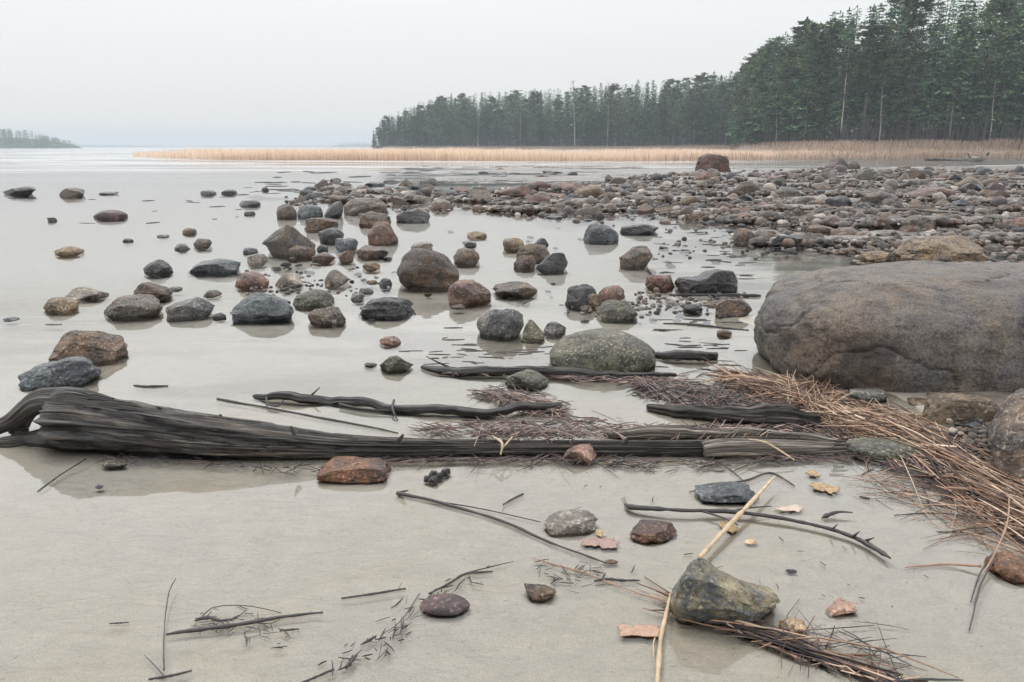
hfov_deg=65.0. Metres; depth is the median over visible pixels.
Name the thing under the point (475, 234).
rock
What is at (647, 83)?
spruce tree
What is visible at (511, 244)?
rock
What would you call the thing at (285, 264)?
rock
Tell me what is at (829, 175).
rock
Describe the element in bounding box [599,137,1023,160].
reeds
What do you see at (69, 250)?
rock
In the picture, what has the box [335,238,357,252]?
rock
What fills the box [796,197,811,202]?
rock
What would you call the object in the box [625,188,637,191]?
rock
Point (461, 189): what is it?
rock
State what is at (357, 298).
rock
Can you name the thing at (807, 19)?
spruce tree
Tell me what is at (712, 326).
stick
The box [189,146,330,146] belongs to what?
island terrain
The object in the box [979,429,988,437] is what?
rock
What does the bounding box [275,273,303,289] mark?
rock
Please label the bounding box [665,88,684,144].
pine tree
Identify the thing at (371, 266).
rock
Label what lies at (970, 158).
driftwood snag
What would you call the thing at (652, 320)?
rock
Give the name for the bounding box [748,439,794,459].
reed stem
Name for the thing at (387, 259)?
rock
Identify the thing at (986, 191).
rock
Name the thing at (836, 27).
pine tree
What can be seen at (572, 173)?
rock
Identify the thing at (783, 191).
rock
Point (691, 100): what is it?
pine tree
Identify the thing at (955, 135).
undergrowth
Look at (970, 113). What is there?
spruce tree
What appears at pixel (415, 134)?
spruce tree
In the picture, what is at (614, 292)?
rock
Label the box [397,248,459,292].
rock
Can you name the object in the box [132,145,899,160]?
reeds
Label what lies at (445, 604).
rock
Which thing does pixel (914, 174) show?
rock
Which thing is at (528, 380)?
rock
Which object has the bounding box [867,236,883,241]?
rock
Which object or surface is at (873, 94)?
spruce tree
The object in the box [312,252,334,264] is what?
rock
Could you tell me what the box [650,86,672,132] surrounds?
pine tree
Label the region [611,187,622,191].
rock
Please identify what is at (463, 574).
stick
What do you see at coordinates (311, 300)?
rock
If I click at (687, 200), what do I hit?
rock
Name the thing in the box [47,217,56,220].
rock
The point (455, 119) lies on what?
spruce tree
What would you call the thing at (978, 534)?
stick
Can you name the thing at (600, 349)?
rock
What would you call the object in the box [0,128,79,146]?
island wood
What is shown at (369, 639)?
stick
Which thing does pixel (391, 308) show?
rock
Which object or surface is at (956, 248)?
rock
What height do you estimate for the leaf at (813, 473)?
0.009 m
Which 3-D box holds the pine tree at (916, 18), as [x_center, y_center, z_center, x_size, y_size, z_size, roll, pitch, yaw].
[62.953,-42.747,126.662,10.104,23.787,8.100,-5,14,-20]
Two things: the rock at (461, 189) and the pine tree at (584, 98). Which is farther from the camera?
the pine tree at (584, 98)
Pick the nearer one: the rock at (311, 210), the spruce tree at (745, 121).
the rock at (311, 210)
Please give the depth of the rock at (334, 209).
17.72 m
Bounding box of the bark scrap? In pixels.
[617,624,659,636]
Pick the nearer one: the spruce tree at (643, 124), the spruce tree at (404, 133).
the spruce tree at (643, 124)
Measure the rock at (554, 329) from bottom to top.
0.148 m
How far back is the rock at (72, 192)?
25.16 m
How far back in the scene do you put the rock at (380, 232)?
12.77 m
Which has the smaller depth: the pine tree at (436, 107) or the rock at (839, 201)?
the rock at (839, 201)
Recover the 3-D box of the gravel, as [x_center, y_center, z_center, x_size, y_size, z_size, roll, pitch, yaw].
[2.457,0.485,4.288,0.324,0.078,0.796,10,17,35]
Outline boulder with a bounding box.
[753,260,1023,392]
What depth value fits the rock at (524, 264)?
10.24 m
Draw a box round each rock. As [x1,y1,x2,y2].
[3,186,35,194]
[3,317,19,321]
[18,356,100,391]
[43,297,78,314]
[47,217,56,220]
[48,330,128,366]
[54,246,83,254]
[59,188,84,195]
[64,286,108,303]
[93,210,127,218]
[98,191,118,194]
[101,460,126,467]
[104,294,162,321]
[122,238,132,241]
[133,282,172,302]
[143,259,173,278]
[165,297,214,321]
[171,286,182,291]
[174,244,189,249]
[182,228,196,233]
[187,258,240,275]
[193,238,211,246]
[200,190,215,194]
[203,290,221,297]
[212,313,226,320]
[221,190,236,193]
[230,292,293,324]
[235,271,268,290]
[239,200,260,205]
[243,247,257,255]
[244,211,254,214]
[247,253,267,267]
[262,225,315,258]
[271,266,281,271]
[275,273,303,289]
[276,204,296,216]
[280,263,290,266]
[287,257,297,262]
[288,245,314,261]
[293,289,334,310]
[297,204,322,216]
[299,188,313,194]
[304,193,316,199]
[304,217,338,229]
[305,271,314,274]
[308,306,345,327]
[310,263,321,267]
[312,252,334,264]
[313,192,325,197]
[314,179,329,187]
[317,245,327,251]
[317,456,391,484]
[318,227,343,241]
[324,201,342,216]
[324,269,350,289]
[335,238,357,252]
[337,249,355,264]
[343,197,388,213]
[345,188,356,193]
[351,293,364,302]
[356,245,388,260]
[358,297,415,319]
[359,211,390,225]
[359,288,373,294]
[362,262,379,271]
[364,362,376,367]
[365,182,384,185]
[367,221,398,245]
[368,280,376,284]
[373,190,391,194]
[379,278,391,288]
[379,336,400,346]
[380,355,412,373]
[383,179,398,181]
[383,257,391,260]
[390,197,406,203]
[394,186,409,189]
[396,209,429,221]
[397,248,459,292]
[399,179,413,186]
[409,185,421,189]
[411,242,432,249]
[415,195,432,202]
[419,593,469,615]
[420,177,438,183]
[420,287,428,290]
[421,183,433,187]
[429,201,452,208]
[431,199,449,204]
[435,193,445,197]
[447,279,490,307]
[451,304,464,309]
[452,194,467,199]
[453,248,479,267]
[456,186,468,192]
[462,241,476,246]
[467,231,486,237]
[470,187,492,197]
[472,195,491,202]
[477,309,523,340]
[492,281,536,298]
[496,185,533,197]
[503,238,523,252]
[505,369,548,390]
[514,255,535,272]
[516,243,549,263]
[521,320,544,343]
[522,302,529,306]
[524,583,555,602]
[527,194,549,204]
[534,181,551,189]
[535,238,548,244]
[535,253,567,274]
[544,322,565,337]
[544,509,597,537]
[547,193,561,197]
[547,216,564,218]
[549,328,655,371]
[556,182,583,189]
[563,444,596,464]
[565,193,575,197]
[565,284,596,310]
[567,171,577,174]
[574,207,599,214]
[575,184,605,197]
[580,320,589,323]
[583,224,618,240]
[588,294,602,310]
[596,299,637,322]
[597,192,622,200]
[598,285,624,301]
[605,559,617,563]
[609,177,627,182]
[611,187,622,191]
[619,245,652,269]
[620,224,658,233]
[623,194,643,199]
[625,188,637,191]
[626,209,637,211]
[630,520,677,543]
[636,198,654,204]
[637,206,654,212]
[645,275,674,292]
[646,269,656,274]
[649,318,656,322]
[657,206,672,211]
[659,185,672,190]
[666,263,675,267]
[670,558,779,626]
[674,269,737,293]
[675,313,683,317]
[679,196,700,204]
[683,303,702,314]
[685,215,700,220]
[693,203,706,207]
[695,153,730,171]
[695,172,715,179]
[695,481,758,502]
[697,195,708,201]
[715,203,732,208]
[715,299,751,317]
[717,329,731,337]
[733,228,757,243]
[737,181,760,194]
[738,206,749,210]
[738,212,753,217]
[739,195,753,199]
[744,539,757,543]
[747,172,761,176]
[747,234,769,245]
[756,227,773,230]
[757,231,775,234]
[766,175,787,179]
[769,177,785,185]
[771,235,802,244]
[776,186,799,197]
[779,617,806,635]
[785,569,796,572]
[795,211,810,215]
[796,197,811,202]
[803,233,816,239]
[805,225,832,234]
[811,183,830,189]
[825,156,848,168]
[825,172,835,178]
[825,195,851,207]
[826,597,856,617]
[846,437,923,463]
[847,160,860,168]
[848,209,866,214]
[849,388,887,402]
[855,169,874,180]
[860,251,890,263]
[861,191,896,203]
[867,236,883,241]
[874,183,892,187]
[875,217,895,227]
[889,171,904,175]
[889,203,904,208]
[892,235,987,261]
[898,225,917,231]
[899,170,926,178]
[900,215,935,229]
[903,186,956,200]
[906,204,926,208]
[907,397,925,405]
[920,392,998,424]
[935,198,949,205]
[947,174,962,181]
[954,199,969,206]
[956,177,982,187]
[957,183,982,191]
[958,226,970,231]
[959,213,973,215]
[961,421,980,427]
[976,167,992,174]
[979,189,992,194]
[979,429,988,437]
[983,180,998,185]
[983,214,1006,221]
[984,551,1023,584]
[986,182,1004,190]
[987,389,1023,479]
[994,190,1009,197]
[1006,204,1021,211]
[1009,217,1023,226]
[1009,227,1023,231]
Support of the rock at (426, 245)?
on the ground at (84, 564)
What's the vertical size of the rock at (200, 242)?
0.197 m
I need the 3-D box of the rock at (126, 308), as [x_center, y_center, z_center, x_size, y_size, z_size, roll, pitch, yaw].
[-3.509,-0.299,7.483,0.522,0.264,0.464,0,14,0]
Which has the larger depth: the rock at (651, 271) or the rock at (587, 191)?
the rock at (587, 191)
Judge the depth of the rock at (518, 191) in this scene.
23.44 m
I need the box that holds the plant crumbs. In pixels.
[194,485,928,676]
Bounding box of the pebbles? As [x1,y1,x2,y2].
[245,226,805,318]
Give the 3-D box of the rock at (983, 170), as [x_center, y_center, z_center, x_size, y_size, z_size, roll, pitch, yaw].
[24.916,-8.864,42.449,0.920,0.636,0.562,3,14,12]
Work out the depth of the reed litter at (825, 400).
4.16 m
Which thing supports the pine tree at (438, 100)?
on the ground at (84, 564)
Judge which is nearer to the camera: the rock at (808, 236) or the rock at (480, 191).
the rock at (808, 236)
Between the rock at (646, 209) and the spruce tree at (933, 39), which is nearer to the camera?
the rock at (646, 209)
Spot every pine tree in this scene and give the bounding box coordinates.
[376,128,383,140]
[381,115,392,144]
[395,116,403,142]
[413,105,427,145]
[423,105,434,134]
[428,105,439,145]
[431,96,448,138]
[437,103,452,142]
[451,93,471,145]
[483,95,500,144]
[502,94,520,144]
[518,96,537,139]
[528,91,543,144]
[550,100,568,140]
[572,85,595,145]
[600,83,624,143]
[619,88,639,145]
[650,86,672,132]
[658,78,681,144]
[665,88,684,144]
[670,98,691,145]
[679,90,697,138]
[689,72,716,137]
[711,82,730,143]
[718,79,734,137]
[721,75,738,146]
[731,65,744,119]
[732,95,748,145]
[733,60,755,108]
[733,62,752,98]
[733,73,755,123]
[734,50,758,114]
[744,48,760,142]
[744,48,778,135]
[745,40,787,95]
[766,44,799,138]
[773,20,819,132]
[783,22,831,122]
[792,32,840,122]
[803,18,857,106]
[843,20,904,139]
[884,0,945,137]
[960,0,1023,139]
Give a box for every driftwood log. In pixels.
[0,386,705,457]
[252,387,560,420]
[421,356,676,379]
[603,425,846,442]
[646,403,821,428]
[655,350,717,361]
[670,293,760,296]
[702,438,850,457]
[821,207,963,213]
[925,158,962,160]
[958,174,1023,179]
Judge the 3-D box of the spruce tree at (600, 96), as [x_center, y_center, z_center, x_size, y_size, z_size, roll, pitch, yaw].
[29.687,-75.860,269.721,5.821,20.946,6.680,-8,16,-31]
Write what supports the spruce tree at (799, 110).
on the ground at (84, 564)
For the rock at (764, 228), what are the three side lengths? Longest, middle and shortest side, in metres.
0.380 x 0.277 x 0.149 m
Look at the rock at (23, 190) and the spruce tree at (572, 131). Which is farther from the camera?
the spruce tree at (572, 131)
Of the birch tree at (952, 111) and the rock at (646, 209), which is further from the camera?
the birch tree at (952, 111)
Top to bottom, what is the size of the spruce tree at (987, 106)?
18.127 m
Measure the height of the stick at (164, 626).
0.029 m
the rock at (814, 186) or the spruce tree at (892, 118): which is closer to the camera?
the rock at (814, 186)
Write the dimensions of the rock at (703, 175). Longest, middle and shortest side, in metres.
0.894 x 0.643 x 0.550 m
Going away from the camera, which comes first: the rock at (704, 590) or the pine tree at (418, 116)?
the rock at (704, 590)
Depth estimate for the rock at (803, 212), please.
16.98 m
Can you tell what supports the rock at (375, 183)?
on the ground at (84, 564)
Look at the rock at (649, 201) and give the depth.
21.18 m
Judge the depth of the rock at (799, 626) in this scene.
2.56 m
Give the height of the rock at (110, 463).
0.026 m
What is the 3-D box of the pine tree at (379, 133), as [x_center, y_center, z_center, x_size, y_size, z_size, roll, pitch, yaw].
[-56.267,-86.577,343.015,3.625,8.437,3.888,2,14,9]
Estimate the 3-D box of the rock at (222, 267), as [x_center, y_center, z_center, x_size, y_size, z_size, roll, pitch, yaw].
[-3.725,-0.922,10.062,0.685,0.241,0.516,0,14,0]
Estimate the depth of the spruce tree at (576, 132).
275.93 m
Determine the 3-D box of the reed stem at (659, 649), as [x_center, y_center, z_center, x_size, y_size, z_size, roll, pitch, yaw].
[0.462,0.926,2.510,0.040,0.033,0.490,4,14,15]
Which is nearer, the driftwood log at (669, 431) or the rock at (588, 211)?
the driftwood log at (669, 431)
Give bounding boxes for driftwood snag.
[960,152,989,161]
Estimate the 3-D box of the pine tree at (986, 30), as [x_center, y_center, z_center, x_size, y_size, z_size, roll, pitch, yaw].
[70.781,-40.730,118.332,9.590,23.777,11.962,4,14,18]
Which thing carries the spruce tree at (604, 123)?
on the ground at (84, 564)
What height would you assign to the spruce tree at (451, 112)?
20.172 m
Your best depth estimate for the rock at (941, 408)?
4.47 m
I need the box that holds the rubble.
[284,165,1023,264]
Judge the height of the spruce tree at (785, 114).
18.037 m
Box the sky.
[0,0,1023,146]
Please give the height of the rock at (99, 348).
0.339 m
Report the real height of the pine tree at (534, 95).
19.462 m
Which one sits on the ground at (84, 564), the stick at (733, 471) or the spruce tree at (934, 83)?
the spruce tree at (934, 83)
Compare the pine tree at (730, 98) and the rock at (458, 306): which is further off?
the pine tree at (730, 98)
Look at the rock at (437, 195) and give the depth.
24.09 m
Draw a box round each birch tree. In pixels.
[511,98,525,134]
[566,81,583,145]
[604,83,615,144]
[773,107,779,135]
[801,91,813,135]
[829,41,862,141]
[869,80,891,142]
[944,86,960,139]
[980,74,1003,144]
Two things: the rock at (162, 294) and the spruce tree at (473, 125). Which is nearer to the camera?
the rock at (162, 294)
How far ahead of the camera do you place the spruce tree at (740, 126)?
175.66 m
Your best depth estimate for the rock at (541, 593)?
2.75 m
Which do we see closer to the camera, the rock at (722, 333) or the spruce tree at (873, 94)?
the rock at (722, 333)
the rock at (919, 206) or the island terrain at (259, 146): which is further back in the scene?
the island terrain at (259, 146)
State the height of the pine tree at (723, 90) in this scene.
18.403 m
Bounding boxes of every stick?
[37,458,85,491]
[109,622,128,623]
[133,384,167,387]
[144,655,191,679]
[163,578,175,670]
[165,611,322,634]
[195,605,280,621]
[216,398,397,433]
[279,628,298,631]
[301,668,334,681]
[341,587,405,598]
[344,655,357,668]
[360,635,376,644]
[383,593,419,633]
[396,490,605,562]
[428,561,513,593]
[503,493,523,504]
[532,557,662,600]
[594,578,639,581]
[624,503,890,558]
[663,323,748,330]
[689,472,794,491]
[713,460,744,481]
[821,511,852,518]
[894,512,1011,522]
[905,563,981,567]
[936,531,1022,541]
[969,561,993,630]
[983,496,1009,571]
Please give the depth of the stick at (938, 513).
3.36 m
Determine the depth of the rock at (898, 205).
19.48 m
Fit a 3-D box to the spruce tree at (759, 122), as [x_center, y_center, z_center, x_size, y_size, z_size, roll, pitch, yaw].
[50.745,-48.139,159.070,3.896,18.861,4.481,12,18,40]
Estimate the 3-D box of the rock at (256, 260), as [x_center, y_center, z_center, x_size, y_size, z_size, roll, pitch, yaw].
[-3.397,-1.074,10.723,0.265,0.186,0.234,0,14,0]
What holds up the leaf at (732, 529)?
on the ground at (84, 564)
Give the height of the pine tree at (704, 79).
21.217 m
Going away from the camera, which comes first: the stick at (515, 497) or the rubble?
the stick at (515, 497)
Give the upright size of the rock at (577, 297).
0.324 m
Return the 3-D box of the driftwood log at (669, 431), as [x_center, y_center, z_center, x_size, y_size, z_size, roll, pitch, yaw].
[1.127,0.488,4.271,1.278,0.090,0.119,1,14,4]
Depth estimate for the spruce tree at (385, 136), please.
345.85 m
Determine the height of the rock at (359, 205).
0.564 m
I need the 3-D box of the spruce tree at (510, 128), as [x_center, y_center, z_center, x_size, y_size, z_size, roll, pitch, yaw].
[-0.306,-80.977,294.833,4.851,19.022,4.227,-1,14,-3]
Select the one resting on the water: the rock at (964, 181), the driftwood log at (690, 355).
the driftwood log at (690, 355)
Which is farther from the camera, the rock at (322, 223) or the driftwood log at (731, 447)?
the rock at (322, 223)
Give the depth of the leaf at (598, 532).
3.20 m
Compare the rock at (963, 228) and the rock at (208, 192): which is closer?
the rock at (963, 228)
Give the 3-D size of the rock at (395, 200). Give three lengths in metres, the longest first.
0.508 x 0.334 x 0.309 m
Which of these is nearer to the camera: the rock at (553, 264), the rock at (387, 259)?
the rock at (553, 264)
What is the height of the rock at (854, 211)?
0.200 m
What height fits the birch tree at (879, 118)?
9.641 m
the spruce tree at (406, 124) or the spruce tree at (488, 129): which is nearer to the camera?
the spruce tree at (488, 129)
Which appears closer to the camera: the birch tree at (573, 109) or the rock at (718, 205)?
the rock at (718, 205)
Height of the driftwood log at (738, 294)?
0.038 m
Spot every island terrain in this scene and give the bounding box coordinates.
[0,138,80,147]
[79,145,178,146]
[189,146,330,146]
[331,144,387,146]
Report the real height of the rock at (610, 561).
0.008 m
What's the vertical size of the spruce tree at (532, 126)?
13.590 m
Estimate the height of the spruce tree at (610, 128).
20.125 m
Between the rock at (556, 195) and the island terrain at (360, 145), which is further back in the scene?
the island terrain at (360, 145)
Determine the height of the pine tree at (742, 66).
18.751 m
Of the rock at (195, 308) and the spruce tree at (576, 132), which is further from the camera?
the spruce tree at (576, 132)
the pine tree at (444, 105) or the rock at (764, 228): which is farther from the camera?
the pine tree at (444, 105)
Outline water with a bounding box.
[0,147,1023,273]
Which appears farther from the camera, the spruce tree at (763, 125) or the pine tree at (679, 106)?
the pine tree at (679, 106)
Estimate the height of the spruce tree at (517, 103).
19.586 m
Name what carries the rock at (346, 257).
on the ground at (84, 564)
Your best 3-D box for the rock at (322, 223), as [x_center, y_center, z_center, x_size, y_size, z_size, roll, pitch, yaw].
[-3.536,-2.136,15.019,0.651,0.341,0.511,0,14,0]
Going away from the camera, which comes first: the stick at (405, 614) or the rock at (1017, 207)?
the stick at (405, 614)
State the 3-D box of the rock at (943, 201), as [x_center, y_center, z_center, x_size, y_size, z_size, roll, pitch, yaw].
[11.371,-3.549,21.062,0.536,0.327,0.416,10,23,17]
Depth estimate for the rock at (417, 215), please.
16.55 m
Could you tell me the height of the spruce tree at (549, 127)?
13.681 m
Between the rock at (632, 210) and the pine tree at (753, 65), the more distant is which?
the pine tree at (753, 65)
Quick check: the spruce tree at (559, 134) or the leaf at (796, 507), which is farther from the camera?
the spruce tree at (559, 134)
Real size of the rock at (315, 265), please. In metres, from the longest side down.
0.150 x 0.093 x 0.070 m
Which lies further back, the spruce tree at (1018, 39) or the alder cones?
the spruce tree at (1018, 39)
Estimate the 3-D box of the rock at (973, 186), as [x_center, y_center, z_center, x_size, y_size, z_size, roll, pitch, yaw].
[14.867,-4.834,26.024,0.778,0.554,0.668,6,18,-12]
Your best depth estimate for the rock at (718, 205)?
18.85 m
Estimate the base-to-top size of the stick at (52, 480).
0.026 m
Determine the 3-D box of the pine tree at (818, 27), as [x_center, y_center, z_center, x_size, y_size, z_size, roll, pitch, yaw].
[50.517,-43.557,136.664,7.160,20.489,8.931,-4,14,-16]
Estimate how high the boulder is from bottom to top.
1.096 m
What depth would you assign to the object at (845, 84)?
124.01 m
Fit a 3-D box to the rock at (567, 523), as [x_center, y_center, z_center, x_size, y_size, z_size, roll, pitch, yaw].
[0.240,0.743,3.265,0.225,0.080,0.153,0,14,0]
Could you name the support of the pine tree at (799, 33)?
on the ground at (84, 564)
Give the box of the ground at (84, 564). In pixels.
[0,144,1023,681]
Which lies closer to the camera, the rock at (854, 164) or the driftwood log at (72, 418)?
the driftwood log at (72, 418)
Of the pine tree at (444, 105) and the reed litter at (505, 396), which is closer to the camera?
the reed litter at (505, 396)
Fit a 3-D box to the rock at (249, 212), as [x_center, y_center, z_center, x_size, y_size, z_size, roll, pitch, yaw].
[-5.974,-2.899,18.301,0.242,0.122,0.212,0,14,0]
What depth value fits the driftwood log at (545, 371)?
5.40 m
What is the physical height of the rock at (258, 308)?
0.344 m
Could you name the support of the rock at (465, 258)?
on the ground at (84, 564)
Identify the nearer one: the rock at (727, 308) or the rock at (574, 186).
the rock at (727, 308)
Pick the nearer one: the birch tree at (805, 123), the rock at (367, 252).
the rock at (367, 252)
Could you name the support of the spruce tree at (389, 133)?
on the ground at (84, 564)
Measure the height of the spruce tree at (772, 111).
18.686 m
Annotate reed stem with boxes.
[492,436,512,454]
[653,593,671,681]
[697,475,775,557]
[736,620,786,636]
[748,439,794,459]
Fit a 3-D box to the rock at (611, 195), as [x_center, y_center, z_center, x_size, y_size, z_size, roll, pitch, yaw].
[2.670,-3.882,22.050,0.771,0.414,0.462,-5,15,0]
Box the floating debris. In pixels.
[88,166,817,371]
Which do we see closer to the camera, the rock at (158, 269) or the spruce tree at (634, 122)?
the rock at (158, 269)
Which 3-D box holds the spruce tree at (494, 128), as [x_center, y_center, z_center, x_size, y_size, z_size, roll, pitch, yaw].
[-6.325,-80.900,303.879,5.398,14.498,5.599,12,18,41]
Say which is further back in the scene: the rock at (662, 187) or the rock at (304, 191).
the rock at (662, 187)
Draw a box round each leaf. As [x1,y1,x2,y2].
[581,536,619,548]
[595,528,602,536]
[718,520,737,532]
[774,504,803,511]
[805,470,820,476]
[809,482,840,493]
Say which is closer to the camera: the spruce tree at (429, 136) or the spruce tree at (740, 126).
the spruce tree at (740, 126)
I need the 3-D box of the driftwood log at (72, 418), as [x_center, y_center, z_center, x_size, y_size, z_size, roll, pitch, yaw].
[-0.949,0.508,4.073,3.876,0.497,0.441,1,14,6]
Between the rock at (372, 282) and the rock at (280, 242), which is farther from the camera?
the rock at (280, 242)
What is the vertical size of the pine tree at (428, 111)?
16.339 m
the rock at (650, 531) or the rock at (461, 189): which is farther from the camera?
the rock at (461, 189)
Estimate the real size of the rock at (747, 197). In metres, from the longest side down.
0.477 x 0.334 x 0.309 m
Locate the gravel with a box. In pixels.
[942,418,990,452]
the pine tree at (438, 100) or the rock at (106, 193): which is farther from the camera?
the pine tree at (438, 100)
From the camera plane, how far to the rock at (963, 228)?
14.22 m
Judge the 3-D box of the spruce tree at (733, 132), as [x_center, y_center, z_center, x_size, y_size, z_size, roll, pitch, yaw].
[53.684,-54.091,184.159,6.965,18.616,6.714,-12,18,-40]
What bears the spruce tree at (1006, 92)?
on the ground at (84, 564)
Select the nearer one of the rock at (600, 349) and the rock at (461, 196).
the rock at (600, 349)
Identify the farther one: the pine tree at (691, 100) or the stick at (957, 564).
the pine tree at (691, 100)
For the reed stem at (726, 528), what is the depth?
3.22 m
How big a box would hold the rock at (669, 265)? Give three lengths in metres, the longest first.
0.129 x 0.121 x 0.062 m
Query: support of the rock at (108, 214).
on the ground at (84, 564)
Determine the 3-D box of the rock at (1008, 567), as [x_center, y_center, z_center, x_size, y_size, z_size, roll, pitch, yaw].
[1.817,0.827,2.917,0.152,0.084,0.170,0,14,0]
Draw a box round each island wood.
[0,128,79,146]
[77,144,167,146]
[335,142,381,146]
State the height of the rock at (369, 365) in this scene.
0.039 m
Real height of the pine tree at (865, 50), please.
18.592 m
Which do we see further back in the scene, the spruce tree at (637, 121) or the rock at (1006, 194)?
the spruce tree at (637, 121)
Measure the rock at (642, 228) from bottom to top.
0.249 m
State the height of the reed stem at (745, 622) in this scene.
0.027 m
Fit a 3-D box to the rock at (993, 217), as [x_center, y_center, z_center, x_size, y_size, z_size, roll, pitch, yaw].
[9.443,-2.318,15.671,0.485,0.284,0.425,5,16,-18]
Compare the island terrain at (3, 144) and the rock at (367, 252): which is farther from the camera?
the island terrain at (3, 144)
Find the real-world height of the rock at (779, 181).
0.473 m
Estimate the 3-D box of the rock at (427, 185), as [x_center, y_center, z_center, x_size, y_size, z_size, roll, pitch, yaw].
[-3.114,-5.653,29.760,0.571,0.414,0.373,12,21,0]
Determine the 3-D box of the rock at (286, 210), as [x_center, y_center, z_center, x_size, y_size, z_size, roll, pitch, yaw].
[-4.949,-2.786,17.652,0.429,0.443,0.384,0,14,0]
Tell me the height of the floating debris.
0.105 m
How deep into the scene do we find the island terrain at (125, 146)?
2441.43 m
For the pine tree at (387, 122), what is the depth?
337.39 m
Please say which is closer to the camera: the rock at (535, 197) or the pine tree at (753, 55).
the rock at (535, 197)
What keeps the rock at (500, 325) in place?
on the ground at (84, 564)
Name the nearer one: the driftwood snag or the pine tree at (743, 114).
the driftwood snag
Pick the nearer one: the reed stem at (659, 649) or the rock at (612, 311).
the reed stem at (659, 649)
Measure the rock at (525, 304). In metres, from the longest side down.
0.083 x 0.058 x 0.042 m
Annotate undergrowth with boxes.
[376,97,1023,148]
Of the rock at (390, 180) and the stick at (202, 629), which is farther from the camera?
the rock at (390, 180)
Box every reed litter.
[94,450,946,489]
[406,410,817,445]
[442,364,687,386]
[467,382,576,422]
[626,369,1023,543]
[630,370,813,429]
[635,577,958,681]
[695,358,1023,555]
[835,455,1023,554]
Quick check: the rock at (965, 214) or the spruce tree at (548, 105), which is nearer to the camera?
the rock at (965, 214)
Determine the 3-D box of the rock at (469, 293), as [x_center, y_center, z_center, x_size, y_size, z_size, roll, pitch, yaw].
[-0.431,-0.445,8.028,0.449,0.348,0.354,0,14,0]
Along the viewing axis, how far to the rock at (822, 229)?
13.76 m
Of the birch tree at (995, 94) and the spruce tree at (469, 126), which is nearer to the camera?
the birch tree at (995, 94)
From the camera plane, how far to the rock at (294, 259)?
11.10 m
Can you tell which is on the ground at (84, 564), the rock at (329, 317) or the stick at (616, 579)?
the rock at (329, 317)
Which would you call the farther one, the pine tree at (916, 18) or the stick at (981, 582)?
the pine tree at (916, 18)
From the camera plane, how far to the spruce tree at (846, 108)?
126.74 m
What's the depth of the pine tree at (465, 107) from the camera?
304.40 m
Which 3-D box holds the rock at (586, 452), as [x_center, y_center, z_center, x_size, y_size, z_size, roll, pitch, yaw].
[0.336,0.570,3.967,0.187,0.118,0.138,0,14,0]
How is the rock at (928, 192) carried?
on the ground at (84, 564)
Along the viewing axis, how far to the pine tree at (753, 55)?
169.75 m
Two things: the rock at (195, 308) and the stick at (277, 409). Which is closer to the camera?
the stick at (277, 409)
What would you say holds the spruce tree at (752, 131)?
on the ground at (84, 564)
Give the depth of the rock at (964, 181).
28.41 m
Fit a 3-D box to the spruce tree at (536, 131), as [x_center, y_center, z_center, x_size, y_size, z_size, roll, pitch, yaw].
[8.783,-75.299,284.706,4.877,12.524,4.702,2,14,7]
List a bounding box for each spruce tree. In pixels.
[377,122,383,144]
[382,119,387,142]
[387,115,393,144]
[391,122,397,145]
[400,111,408,145]
[402,107,409,139]
[408,106,421,141]
[417,104,422,145]
[423,99,434,139]
[433,95,448,145]
[446,93,458,145]
[446,115,454,145]
[450,99,460,139]
[453,113,461,145]
[463,97,472,144]
[465,95,472,142]
[467,99,477,145]
[473,103,480,142]
[475,96,487,145]
[480,99,491,144]
[488,108,498,141]
[493,96,506,139]
[501,93,510,143]
[505,93,516,142]
[510,92,526,138]
[519,116,528,141]
[528,111,535,145]
[530,113,542,145]
[535,90,545,138]
[536,100,545,143]
[544,96,554,141]
[544,107,555,140]
[551,98,561,143]
[562,92,572,142]
[565,88,579,145]
[569,91,582,138]
[580,93,595,145]
[591,86,597,140]
[591,105,604,145]
[592,82,607,140]
[594,86,615,143]
[602,92,616,141]
[616,96,627,145]
[625,80,643,142]
[626,85,640,142]
[635,87,653,143]
[639,82,651,140]
[648,80,655,140]
[651,90,663,140]
[653,101,659,143]
[656,81,673,142]
[668,86,679,140]
[680,80,693,136]
[684,76,709,144]
[686,76,702,137]
[699,71,722,143]
[704,87,713,130]
[709,75,725,139]
[725,74,743,147]
[728,116,741,143]
[734,69,750,136]
[742,63,758,143]
[745,53,772,142]
[754,39,777,133]
[756,50,773,139]
[764,45,788,139]
[777,41,803,140]
[782,17,810,122]
[782,28,825,141]
[785,25,811,133]
[806,54,836,139]
[823,20,861,128]
[824,6,855,140]
[824,47,859,131]
[828,17,857,133]
[847,7,887,124]
[849,3,890,133]
[854,19,893,135]
[874,7,915,139]
[876,9,899,133]
[907,0,949,137]
[912,0,947,135]
[930,0,987,139]
[939,3,984,130]
[955,49,988,139]
[974,27,1004,131]
[975,0,1023,139]
[983,0,1023,136]
[993,51,1015,133]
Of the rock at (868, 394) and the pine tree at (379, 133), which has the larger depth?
the pine tree at (379, 133)
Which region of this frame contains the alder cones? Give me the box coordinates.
[424,468,450,483]
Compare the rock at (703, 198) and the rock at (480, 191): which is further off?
the rock at (480, 191)
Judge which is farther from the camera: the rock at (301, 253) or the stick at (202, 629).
the rock at (301, 253)
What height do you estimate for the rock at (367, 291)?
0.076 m
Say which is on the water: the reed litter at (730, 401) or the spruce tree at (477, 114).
the reed litter at (730, 401)
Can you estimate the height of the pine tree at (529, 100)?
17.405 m

